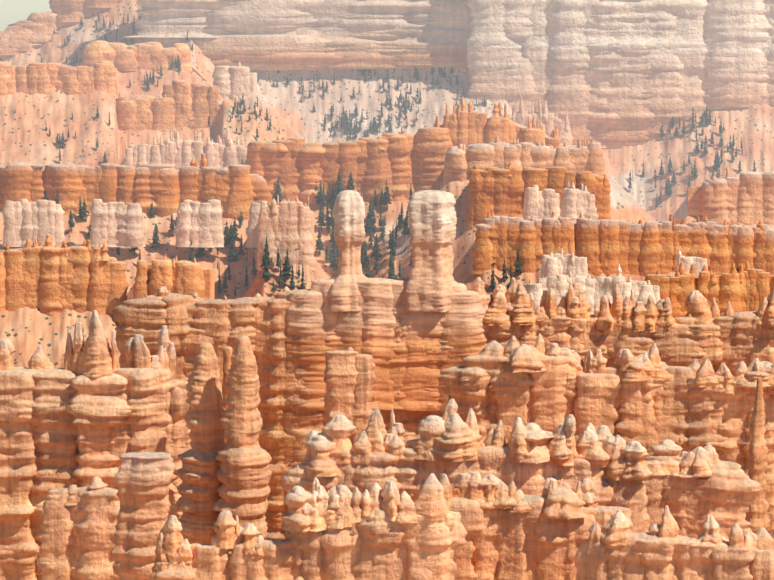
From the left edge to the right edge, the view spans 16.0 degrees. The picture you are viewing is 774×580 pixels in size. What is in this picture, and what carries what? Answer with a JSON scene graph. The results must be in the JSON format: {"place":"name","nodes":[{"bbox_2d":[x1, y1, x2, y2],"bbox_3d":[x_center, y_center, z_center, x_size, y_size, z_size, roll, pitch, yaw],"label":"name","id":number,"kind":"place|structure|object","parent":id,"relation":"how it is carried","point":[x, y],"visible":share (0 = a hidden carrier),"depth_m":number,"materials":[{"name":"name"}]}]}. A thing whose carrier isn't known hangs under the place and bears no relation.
{"place":"outdoors","nodes":[
{"label":"outdoors","id":0,"kind":"place"},
{"bbox_2d":[0,0,51,30],"label":"sky","id":1,"kind":"structure","parent":0,"point":[11,11],"materials":[{"name":"white"}]},
{"bbox_2d":[0,277,773,579],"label":"hoodoos","id":2,"kind":"object","parent":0,"point":[568,437],"visible":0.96,"depth_m":542.59,"materials":[{"name":"orange stone"}]},
{"bbox_2d":[285,190,486,410],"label":"twin towers","id":3,"kind":"structure","parent":2,"relation":"on","point":[346,305],"depth_m":648.64,"materials":[{"name":"orange stone"}]},
{"bbox_2d":[0,0,773,147],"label":"cliffs","id":4,"kind":"structure","parent":0,"point":[614,73],"depth_m":1760.11,"materials":[{"name":"beige stone"}]},
{"bbox_2d":[0,0,773,367],"bbox_3d":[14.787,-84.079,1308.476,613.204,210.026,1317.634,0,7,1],"label":"terrain","id":5,"kind":"structure","parent":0,"point":[28,138],"depth_m":1555.00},
{"bbox_2d":[0,97,773,317],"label":"walls","id":6,"kind":"structure","parent":5,"relation":"on","point":[532,199],"depth_m":1255.77,"materials":[{"name":"orange stone"}]},
{"bbox_2d":[41,14,755,295],"bbox_3d":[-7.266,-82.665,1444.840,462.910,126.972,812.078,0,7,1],"label":"conifer trees","id":7,"kind":"object","parent":5,"relation":"on","point":[231,236],"visible":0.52,"depth_m":1394.89,"materials":[{"name":"green plant"}]}
]}

